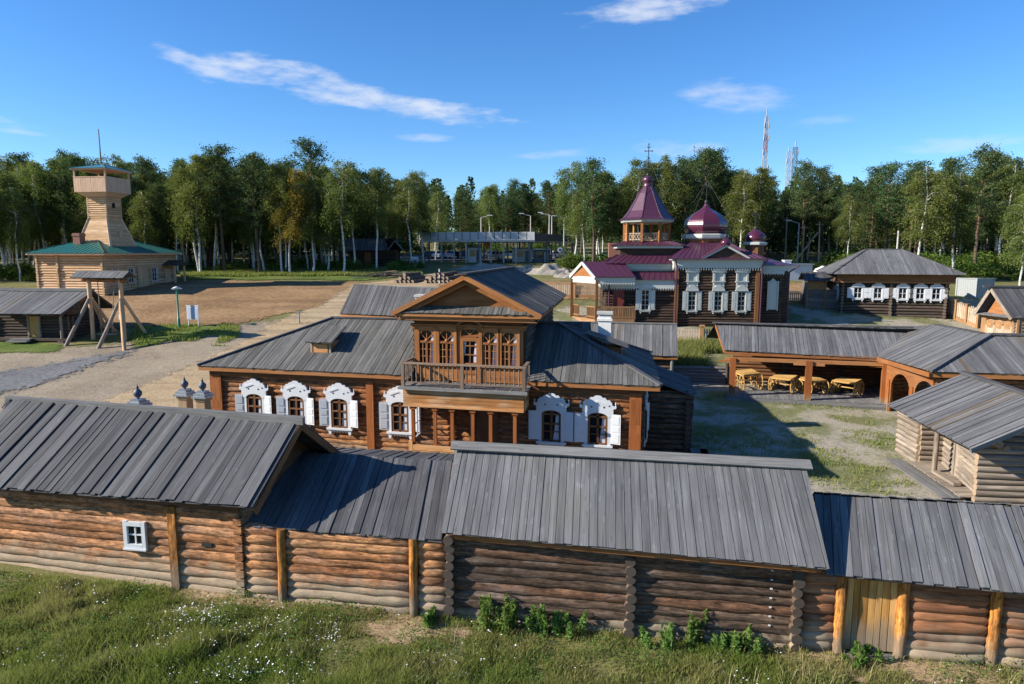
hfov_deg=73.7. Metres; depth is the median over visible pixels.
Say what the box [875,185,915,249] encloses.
birch tree
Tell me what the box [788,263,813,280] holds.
site cabin
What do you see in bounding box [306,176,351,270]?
birch tree
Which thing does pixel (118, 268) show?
window
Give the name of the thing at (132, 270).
window
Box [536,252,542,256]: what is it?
window
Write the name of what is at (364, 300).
plank roof shed
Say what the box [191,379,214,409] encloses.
gate post
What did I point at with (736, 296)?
tall window
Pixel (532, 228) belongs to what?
birch tree
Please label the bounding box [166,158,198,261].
conifer tree
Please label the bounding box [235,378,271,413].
window
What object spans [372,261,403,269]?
shrub
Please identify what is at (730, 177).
birch tree
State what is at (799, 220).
pine tree
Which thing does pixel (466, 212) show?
pine tree
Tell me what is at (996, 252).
shrub
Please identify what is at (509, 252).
parked car
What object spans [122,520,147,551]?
window
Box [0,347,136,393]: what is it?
gravel strip
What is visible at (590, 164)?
birch tree
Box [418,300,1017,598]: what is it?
courtyard
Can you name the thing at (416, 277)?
log pile
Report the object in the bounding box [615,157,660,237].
birch tree
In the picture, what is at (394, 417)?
window
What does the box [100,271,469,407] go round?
dirt road
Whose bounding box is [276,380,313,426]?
window
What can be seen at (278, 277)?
forest verge
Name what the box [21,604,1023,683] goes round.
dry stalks
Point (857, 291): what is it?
window
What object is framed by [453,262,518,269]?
rubble mound
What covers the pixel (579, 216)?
birch tree
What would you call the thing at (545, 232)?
birch tree
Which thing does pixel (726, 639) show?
leafy weed
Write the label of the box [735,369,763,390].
wooden cart
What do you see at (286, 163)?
pine tree
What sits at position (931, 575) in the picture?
gate wall
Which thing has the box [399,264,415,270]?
shrub
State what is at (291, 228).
birch tree
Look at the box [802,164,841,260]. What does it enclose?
pine tree
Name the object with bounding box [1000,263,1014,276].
shrub
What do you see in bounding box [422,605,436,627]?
leafy weed
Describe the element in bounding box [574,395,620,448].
window
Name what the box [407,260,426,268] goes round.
shrub
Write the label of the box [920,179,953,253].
birch tree
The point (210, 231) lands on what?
birch tree
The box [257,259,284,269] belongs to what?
shrub
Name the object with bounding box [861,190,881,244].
pine tree
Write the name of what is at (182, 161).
birch tree
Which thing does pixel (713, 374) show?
yard wall
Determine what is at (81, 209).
birch tree
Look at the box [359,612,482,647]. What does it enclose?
bare soil
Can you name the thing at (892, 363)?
open shed
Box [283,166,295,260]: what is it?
pine tree
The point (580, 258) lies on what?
shrub
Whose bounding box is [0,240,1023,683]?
ground
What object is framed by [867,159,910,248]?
pine tree
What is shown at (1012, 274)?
shrub
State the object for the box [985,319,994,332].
carved window
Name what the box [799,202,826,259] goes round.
birch tree
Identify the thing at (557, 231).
birch tree
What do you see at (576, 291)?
picket fence
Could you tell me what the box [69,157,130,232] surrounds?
birch tree
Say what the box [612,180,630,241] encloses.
pine tree
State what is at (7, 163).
birch tree
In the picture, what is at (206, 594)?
dirt strip
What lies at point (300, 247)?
birch tree
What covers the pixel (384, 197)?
birch tree
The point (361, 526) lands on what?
log shed
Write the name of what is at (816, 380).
wooden cart
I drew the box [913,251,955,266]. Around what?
shrub
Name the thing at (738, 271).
upper window
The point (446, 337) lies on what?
mezzanine window
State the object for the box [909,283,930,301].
window
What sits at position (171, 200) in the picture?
birch tree
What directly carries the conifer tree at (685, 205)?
on the ground at (602, 668)
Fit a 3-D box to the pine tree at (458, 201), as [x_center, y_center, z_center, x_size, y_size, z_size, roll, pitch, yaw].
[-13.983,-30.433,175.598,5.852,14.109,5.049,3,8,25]
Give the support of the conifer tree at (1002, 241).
on the ground at (602, 668)
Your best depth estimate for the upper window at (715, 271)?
61.38 m
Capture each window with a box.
[111,268,119,285]
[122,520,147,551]
[127,268,135,284]
[150,267,158,283]
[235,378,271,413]
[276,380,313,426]
[319,382,357,434]
[379,385,419,439]
[416,327,436,365]
[436,327,456,365]
[470,250,474,255]
[479,328,499,367]
[500,329,519,368]
[517,251,522,255]
[529,393,572,445]
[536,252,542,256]
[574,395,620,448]
[635,284,654,312]
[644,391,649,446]
[682,284,701,313]
[686,268,699,283]
[708,284,727,313]
[712,268,726,283]
[731,285,751,313]
[735,268,749,283]
[835,283,838,299]
[847,283,868,300]
[867,283,888,301]
[892,283,913,301]
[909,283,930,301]
[926,284,947,302]
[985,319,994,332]
[993,320,1003,332]
[1002,321,1011,335]
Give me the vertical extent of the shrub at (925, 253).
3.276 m
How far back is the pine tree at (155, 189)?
95.03 m
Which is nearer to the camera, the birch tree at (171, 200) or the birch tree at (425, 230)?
the birch tree at (171, 200)
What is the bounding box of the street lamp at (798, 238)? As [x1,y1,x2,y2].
[786,220,799,262]
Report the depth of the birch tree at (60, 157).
104.33 m
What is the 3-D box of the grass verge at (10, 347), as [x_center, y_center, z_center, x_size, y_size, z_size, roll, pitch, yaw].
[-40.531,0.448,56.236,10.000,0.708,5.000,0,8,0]
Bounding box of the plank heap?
[346,270,459,277]
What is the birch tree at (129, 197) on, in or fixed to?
on the ground at (602, 668)
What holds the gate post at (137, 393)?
on the ground at (602, 668)
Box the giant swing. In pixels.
[64,270,146,350]
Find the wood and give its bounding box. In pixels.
[4,173,1021,255]
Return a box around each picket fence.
[549,282,599,297]
[677,325,718,340]
[789,291,802,303]
[946,298,980,328]
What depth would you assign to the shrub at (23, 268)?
86.85 m
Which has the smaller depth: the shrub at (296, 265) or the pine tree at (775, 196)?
the shrub at (296, 265)
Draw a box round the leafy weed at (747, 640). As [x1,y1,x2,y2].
[732,623,761,656]
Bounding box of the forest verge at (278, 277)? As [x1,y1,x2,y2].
[181,275,392,280]
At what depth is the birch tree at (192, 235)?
91.84 m
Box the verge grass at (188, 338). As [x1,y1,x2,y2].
[132,322,240,345]
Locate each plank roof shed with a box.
[340,284,437,318]
[576,321,677,370]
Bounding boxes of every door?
[26,316,42,337]
[137,267,148,287]
[164,269,170,282]
[364,253,370,266]
[454,410,498,442]
[455,321,483,382]
[525,251,527,260]
[613,290,623,316]
[951,441,964,476]
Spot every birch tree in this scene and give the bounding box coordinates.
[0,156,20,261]
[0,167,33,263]
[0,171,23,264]
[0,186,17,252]
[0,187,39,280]
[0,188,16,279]
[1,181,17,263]
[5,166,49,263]
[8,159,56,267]
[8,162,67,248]
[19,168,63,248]
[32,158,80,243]
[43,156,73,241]
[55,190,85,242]
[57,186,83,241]
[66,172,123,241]
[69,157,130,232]
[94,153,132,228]
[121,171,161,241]
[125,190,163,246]
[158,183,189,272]
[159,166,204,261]
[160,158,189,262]
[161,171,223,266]
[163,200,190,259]
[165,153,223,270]
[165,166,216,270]
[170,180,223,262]
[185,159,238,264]
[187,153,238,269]
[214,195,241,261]
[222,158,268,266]
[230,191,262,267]
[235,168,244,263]
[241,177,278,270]
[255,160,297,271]
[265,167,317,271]
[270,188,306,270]
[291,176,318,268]
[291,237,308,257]
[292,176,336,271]
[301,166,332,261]
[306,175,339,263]
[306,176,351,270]
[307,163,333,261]
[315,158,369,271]
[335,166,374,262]
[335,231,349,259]
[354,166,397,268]
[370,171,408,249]
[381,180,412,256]
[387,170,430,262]
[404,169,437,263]
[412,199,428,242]
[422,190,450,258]
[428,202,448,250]
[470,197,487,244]
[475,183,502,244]
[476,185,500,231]
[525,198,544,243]
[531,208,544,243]
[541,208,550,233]
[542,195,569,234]
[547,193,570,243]
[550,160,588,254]
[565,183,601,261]
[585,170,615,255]
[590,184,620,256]
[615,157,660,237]
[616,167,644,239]
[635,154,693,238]
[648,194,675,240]
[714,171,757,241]
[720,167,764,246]
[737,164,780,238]
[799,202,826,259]
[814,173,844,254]
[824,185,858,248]
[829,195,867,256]
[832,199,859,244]
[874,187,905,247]
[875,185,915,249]
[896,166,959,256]
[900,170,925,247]
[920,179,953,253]
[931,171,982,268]
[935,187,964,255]
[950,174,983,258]
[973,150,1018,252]
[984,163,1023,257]
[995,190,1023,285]
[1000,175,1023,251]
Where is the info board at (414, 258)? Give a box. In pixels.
[411,257,417,267]
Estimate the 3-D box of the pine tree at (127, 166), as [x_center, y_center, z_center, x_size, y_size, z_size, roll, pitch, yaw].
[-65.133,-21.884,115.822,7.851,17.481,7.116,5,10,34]
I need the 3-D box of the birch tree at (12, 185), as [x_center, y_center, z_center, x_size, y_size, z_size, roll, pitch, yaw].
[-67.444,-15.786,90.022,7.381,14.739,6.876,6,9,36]
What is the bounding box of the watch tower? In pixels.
[24,129,187,295]
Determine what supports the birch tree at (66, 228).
on the ground at (602, 668)
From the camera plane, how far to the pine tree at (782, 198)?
130.48 m
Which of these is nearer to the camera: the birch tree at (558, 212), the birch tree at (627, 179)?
the birch tree at (627, 179)
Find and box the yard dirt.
[441,280,801,299]
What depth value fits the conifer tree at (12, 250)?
111.20 m
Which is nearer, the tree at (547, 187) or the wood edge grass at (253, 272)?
the wood edge grass at (253, 272)
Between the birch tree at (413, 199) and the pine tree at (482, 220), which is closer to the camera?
the birch tree at (413, 199)
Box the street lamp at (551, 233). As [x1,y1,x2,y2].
[541,213,551,260]
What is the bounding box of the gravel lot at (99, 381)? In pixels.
[0,319,292,411]
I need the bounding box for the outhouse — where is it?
[798,272,837,308]
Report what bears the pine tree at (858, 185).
on the ground at (602, 668)
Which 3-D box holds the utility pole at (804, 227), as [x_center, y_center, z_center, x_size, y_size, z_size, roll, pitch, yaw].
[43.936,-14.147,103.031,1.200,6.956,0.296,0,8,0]
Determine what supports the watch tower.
on the ground at (602, 668)
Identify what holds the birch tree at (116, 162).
on the ground at (602, 668)
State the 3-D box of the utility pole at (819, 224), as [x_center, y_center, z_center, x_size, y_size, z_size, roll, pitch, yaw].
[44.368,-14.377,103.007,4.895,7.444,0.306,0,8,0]
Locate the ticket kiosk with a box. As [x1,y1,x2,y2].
[467,247,482,261]
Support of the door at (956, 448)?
in the log barn at (961, 435)
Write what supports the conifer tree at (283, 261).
on the ground at (602, 668)
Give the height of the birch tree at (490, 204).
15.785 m
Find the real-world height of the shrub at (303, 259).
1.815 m
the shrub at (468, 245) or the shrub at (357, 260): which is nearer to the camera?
the shrub at (357, 260)
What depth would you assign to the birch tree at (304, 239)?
100.61 m
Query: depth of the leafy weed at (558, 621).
17.95 m
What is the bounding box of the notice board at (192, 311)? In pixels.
[186,305,198,325]
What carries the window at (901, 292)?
in the log house at (896, 282)
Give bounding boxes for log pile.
[394,271,461,282]
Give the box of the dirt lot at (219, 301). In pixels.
[98,279,371,330]
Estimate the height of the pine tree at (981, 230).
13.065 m
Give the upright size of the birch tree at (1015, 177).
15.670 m
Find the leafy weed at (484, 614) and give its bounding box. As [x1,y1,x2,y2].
[475,594,500,631]
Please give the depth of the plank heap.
90.55 m
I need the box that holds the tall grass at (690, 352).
[674,335,723,378]
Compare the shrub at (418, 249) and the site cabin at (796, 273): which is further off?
the shrub at (418, 249)
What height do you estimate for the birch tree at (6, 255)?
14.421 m
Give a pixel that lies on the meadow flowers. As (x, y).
(282, 636)
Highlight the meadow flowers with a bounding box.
[2,570,1010,683]
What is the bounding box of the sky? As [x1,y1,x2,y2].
[0,0,1023,231]
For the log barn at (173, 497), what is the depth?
20.68 m
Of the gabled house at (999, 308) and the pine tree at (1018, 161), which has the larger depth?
the pine tree at (1018, 161)
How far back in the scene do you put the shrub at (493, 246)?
150.76 m
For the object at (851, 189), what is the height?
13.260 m
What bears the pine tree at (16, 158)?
on the ground at (602, 668)
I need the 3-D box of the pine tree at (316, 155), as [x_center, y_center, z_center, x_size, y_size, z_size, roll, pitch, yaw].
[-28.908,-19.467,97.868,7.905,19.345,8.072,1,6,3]
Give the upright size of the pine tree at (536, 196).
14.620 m
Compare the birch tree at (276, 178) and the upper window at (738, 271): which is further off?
the birch tree at (276, 178)
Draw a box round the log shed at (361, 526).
[243,447,454,617]
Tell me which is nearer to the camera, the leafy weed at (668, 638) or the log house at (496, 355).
the leafy weed at (668, 638)
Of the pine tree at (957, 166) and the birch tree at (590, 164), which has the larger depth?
the pine tree at (957, 166)
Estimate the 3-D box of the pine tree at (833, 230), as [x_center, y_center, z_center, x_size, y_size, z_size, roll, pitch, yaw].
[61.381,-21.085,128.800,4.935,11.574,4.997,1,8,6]
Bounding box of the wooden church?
[569,144,799,326]
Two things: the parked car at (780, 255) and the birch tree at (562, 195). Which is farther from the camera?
the parked car at (780, 255)
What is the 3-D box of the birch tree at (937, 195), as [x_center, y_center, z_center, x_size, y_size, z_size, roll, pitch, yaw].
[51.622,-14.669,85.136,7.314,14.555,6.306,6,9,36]
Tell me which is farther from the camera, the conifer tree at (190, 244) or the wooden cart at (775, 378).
the conifer tree at (190, 244)
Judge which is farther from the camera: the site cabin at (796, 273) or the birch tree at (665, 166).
the birch tree at (665, 166)
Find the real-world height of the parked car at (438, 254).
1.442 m
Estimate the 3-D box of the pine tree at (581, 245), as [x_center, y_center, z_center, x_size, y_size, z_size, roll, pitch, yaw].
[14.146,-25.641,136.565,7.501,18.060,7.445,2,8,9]
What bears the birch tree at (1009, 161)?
on the ground at (602, 668)
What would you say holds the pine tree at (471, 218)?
on the ground at (602, 668)
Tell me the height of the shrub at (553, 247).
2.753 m
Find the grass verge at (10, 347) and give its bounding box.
[0,342,62,352]
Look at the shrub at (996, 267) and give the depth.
87.31 m
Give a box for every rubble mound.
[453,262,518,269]
[516,264,538,271]
[527,263,570,274]
[553,270,571,277]
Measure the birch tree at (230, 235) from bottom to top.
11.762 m
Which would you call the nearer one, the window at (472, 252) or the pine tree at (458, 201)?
the window at (472, 252)
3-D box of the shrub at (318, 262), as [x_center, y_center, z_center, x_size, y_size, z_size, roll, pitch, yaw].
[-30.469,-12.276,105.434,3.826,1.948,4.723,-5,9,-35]
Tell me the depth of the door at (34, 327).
58.40 m
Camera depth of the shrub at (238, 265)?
96.74 m
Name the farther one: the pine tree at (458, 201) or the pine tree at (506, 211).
the pine tree at (458, 201)
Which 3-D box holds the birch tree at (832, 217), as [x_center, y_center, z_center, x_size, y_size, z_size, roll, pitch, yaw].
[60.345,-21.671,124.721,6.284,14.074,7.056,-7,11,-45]
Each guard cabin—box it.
[511,248,532,261]
[533,249,550,261]
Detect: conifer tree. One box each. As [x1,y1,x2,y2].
[4,242,21,265]
[146,173,175,246]
[146,181,177,248]
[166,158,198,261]
[219,234,236,257]
[241,161,279,259]
[266,162,298,265]
[449,194,466,243]
[516,182,534,247]
[569,207,584,251]
[614,183,645,240]
[642,171,660,238]
[662,163,698,243]
[673,184,700,239]
[770,191,799,259]
[773,192,795,251]
[849,185,879,250]
[857,178,884,249]
[907,179,938,252]
[925,157,961,249]
[957,169,998,253]
[990,226,1018,250]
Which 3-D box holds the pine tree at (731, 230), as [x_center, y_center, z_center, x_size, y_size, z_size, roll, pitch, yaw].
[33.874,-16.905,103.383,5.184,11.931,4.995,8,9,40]
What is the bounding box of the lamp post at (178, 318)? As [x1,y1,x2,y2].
[171,286,181,327]
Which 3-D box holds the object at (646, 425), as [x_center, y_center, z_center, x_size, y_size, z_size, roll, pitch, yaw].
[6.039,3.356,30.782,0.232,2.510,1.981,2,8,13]
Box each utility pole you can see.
[783,217,790,259]
[794,222,823,266]
[800,225,807,262]
[894,231,901,248]
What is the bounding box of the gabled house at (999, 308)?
[972,285,1023,335]
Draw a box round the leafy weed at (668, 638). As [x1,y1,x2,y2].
[638,621,674,650]
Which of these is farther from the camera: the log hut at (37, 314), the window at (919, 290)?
the window at (919, 290)
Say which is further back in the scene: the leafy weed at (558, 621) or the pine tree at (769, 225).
the pine tree at (769, 225)
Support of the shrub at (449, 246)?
on the ground at (602, 668)
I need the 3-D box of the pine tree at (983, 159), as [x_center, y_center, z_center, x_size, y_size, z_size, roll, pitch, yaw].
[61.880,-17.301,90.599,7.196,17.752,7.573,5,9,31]
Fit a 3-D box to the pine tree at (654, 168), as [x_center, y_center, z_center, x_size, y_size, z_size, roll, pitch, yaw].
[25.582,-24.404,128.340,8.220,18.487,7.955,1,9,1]
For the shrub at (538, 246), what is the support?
on the ground at (602, 668)
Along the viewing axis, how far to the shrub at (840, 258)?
98.90 m
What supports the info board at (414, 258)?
on the forest verge at (278, 277)
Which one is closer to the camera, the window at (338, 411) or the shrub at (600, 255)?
the window at (338, 411)
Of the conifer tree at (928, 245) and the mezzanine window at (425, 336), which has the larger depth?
the conifer tree at (928, 245)
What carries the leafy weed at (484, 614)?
on the bare soil at (384, 629)
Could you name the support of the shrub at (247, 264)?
on the ground at (602, 668)
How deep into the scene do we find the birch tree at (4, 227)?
85.58 m
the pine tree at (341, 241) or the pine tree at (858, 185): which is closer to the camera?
the pine tree at (341, 241)
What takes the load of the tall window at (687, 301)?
in the wooden church
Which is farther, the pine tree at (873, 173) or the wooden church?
the pine tree at (873, 173)
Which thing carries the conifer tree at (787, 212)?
on the ground at (602, 668)
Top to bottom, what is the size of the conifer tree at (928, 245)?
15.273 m
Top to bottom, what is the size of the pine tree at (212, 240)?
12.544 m
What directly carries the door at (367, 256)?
in the log hut at (365, 249)
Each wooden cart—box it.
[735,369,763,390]
[768,373,799,393]
[796,376,829,393]
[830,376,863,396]
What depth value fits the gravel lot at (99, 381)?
52.05 m
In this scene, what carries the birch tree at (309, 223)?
on the forest verge at (278, 277)
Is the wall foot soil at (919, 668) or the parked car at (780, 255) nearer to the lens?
the wall foot soil at (919, 668)
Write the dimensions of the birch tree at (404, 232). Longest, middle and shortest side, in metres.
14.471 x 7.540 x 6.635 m
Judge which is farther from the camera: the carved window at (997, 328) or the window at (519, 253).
the window at (519, 253)
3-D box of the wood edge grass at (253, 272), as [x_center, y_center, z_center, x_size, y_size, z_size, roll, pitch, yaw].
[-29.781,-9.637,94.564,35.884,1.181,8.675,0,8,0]
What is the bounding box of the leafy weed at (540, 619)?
[524,604,549,635]
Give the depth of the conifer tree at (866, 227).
111.39 m
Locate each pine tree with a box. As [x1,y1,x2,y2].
[0,151,41,264]
[42,148,84,238]
[44,152,90,232]
[76,156,92,175]
[113,161,135,237]
[122,153,170,244]
[134,181,171,245]
[139,165,160,184]
[154,170,169,246]
[157,159,189,260]
[189,153,221,265]
[192,141,244,270]
[192,162,209,263]
[207,224,220,256]
[222,162,246,260]
[223,151,277,272]
[225,165,237,260]
[238,189,250,264]
[241,159,275,266]
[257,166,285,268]
[274,158,303,259]
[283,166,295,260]
[284,136,337,267]
[332,219,354,259]
[333,235,335,261]
[335,183,349,265]
[349,170,382,238]
[427,186,453,250]
[449,196,463,250]
[451,188,473,246]
[455,200,473,250]
[460,205,478,231]
[475,199,487,230]
[479,188,502,243]
[494,196,518,246]
[500,178,526,247]
[502,192,518,245]
[512,188,528,247]
[517,192,538,231]
[527,194,542,226]
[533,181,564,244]
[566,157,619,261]
[566,169,591,254]
[600,184,624,242]
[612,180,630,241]
[646,162,663,179]
[656,173,676,193]
[665,155,699,228]
[680,145,731,214]
[695,156,723,191]
[697,147,737,183]
[698,170,733,219]
[716,180,742,239]
[720,192,745,244]
[726,169,755,246]
[742,174,777,225]
[759,196,782,256]
[765,175,784,257]
[774,192,794,258]
[782,158,829,255]
[784,200,805,257]
[786,178,822,259]
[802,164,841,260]
[804,220,813,257]
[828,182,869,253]
[828,201,839,248]
[839,181,866,248]
[859,165,897,247]
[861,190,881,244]
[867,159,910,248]
[888,159,940,251]
[906,182,938,252]
[933,156,971,257]
[951,142,1013,264]
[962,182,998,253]
[972,169,1009,252]
[979,229,987,249]
[1002,156,1023,249]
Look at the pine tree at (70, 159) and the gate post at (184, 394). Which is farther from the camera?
the pine tree at (70, 159)
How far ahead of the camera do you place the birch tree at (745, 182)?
98.61 m
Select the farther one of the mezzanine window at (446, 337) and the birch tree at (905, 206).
the birch tree at (905, 206)
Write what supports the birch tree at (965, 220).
on the ground at (602, 668)
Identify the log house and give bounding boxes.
[196,266,713,471]
[816,249,967,319]
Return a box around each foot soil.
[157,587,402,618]
[770,646,1023,683]
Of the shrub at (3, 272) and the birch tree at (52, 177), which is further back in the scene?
the birch tree at (52, 177)
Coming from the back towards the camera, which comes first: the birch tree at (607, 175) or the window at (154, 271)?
the birch tree at (607, 175)
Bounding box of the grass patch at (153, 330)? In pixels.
[129,325,236,348]
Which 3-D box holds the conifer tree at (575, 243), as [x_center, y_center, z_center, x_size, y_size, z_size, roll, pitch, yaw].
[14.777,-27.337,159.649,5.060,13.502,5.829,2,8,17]
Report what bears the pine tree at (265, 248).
on the ground at (602, 668)
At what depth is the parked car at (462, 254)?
131.31 m
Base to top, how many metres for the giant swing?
6.618 m
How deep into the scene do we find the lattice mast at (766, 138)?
310.24 m
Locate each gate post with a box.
[127,385,152,404]
[173,377,195,407]
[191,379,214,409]
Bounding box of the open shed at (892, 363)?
[706,322,1023,410]
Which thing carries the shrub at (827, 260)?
on the ground at (602, 668)
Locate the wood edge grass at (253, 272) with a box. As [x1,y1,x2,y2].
[178,268,422,276]
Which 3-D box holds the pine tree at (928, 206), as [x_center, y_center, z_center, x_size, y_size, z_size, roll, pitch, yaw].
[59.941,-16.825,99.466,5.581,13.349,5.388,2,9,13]
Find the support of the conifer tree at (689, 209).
on the ground at (602, 668)
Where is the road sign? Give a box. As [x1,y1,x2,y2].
[485,242,489,260]
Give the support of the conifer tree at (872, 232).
on the ground at (602, 668)
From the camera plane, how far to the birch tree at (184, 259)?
102.32 m
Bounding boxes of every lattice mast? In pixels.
[761,109,769,167]
[784,146,791,189]
[791,142,798,189]
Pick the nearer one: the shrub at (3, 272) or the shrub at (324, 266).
the shrub at (3, 272)
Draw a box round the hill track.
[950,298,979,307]
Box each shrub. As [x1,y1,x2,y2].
[0,258,35,279]
[0,259,34,279]
[14,270,36,280]
[181,259,203,268]
[209,263,232,270]
[227,261,249,269]
[238,259,251,268]
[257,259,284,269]
[263,256,282,267]
[282,259,303,268]
[295,258,309,265]
[304,256,325,268]
[310,262,335,269]
[321,260,339,268]
[331,256,356,268]
[337,260,367,269]
[341,258,363,267]
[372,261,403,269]
[392,258,406,265]
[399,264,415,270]
[403,239,430,254]
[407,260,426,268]
[437,242,456,251]
[455,243,482,252]
[480,243,504,250]
[522,243,554,248]
[550,244,567,253]
[550,255,579,268]
[554,250,583,266]
[562,252,591,266]
[585,250,607,261]
[775,252,800,261]
[810,259,828,269]
[821,253,836,263]
[822,245,873,264]
[829,252,850,263]
[843,249,857,255]
[846,246,883,253]
[861,243,907,250]
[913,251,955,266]
[915,250,951,261]
[929,244,969,259]
[936,250,984,266]
[940,259,975,277]
[946,258,992,275]
[950,246,1000,264]
[956,264,1000,278]
[960,249,1014,265]
[971,263,1023,278]
[987,246,1021,267]
[999,257,1023,271]
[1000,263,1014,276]
[1003,265,1023,280]
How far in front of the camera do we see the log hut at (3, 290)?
60.87 m
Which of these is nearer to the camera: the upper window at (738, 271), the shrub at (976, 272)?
the upper window at (738, 271)
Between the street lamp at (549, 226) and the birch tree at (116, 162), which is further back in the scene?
the street lamp at (549, 226)
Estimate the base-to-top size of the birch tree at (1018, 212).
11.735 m
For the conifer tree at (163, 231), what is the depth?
104.61 m
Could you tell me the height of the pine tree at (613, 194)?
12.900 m
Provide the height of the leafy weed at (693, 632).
0.975 m
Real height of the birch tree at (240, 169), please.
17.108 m
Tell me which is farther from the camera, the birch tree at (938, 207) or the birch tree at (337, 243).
the birch tree at (337, 243)
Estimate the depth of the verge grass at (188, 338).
59.86 m
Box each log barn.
[0,395,339,596]
[441,440,829,651]
[885,371,1023,504]
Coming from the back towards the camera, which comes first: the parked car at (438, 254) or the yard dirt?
the parked car at (438, 254)
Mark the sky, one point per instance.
(490, 92)
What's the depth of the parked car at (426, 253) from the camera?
130.55 m
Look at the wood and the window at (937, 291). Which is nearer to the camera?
the window at (937, 291)
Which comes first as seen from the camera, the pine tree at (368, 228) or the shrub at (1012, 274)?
the shrub at (1012, 274)
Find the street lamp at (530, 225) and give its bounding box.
[519,213,530,247]
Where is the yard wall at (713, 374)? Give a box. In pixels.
[674,363,729,383]
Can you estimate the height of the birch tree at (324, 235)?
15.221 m
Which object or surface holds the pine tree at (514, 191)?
on the ground at (602, 668)
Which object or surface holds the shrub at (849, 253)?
on the ground at (602, 668)
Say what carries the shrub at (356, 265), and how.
on the forest verge at (278, 277)
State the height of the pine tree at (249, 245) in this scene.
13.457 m
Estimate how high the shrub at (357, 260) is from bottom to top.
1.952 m
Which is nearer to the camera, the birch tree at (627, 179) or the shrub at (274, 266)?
the shrub at (274, 266)
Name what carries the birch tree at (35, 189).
on the ground at (602, 668)
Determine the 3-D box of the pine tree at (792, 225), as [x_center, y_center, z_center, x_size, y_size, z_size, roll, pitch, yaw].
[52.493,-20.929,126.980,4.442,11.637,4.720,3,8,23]
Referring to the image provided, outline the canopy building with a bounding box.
[422,232,578,262]
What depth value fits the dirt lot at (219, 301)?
72.36 m
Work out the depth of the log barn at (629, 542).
18.04 m
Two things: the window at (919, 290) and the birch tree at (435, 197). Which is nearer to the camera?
the window at (919, 290)
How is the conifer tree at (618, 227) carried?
on the ground at (602, 668)
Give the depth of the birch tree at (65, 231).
95.26 m
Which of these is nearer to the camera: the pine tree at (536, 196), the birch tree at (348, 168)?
the birch tree at (348, 168)
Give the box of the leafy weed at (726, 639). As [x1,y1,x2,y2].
[709,632,738,652]
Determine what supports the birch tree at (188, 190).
on the forest verge at (278, 277)
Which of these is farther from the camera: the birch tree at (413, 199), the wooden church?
the birch tree at (413, 199)
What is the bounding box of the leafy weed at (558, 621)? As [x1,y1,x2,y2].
[550,609,587,639]
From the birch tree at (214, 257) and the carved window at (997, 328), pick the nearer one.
the carved window at (997, 328)
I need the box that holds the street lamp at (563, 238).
[552,215,564,257]
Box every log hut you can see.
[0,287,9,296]
[0,288,114,343]
[342,238,404,266]
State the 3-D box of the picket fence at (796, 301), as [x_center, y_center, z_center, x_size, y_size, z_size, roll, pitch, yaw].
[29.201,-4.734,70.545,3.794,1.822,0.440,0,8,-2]
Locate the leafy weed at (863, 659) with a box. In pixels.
[839,640,883,669]
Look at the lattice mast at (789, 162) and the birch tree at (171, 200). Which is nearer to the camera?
the birch tree at (171, 200)
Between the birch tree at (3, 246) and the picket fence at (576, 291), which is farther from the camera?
the birch tree at (3, 246)
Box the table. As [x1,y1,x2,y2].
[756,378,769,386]
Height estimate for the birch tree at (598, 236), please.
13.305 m
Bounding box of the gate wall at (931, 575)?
[800,492,1023,668]
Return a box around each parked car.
[424,251,436,258]
[432,251,444,258]
[445,251,456,257]
[457,251,464,257]
[489,251,504,258]
[500,250,511,257]
[550,251,562,257]
[763,252,786,258]
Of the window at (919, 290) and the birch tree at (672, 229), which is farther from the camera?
the birch tree at (672, 229)
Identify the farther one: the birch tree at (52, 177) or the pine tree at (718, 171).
the pine tree at (718, 171)
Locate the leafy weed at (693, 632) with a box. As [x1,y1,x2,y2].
[682,608,707,647]
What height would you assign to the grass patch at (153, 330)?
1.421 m
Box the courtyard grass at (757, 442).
[692,389,917,495]
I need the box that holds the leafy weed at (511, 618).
[497,593,518,637]
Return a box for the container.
[955,278,994,298]
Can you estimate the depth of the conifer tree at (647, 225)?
119.12 m
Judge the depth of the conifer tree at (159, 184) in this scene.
105.87 m
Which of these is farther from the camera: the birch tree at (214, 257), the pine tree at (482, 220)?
the pine tree at (482, 220)
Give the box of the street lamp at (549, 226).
[538,212,549,248]
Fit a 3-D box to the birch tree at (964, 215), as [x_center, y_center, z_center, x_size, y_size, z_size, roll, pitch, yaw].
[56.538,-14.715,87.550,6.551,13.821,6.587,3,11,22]
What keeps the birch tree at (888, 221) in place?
on the ground at (602, 668)
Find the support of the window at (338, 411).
in the log house at (496, 355)
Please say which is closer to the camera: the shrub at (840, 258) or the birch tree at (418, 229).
the shrub at (840, 258)
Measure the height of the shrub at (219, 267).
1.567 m
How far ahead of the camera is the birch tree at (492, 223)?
157.38 m

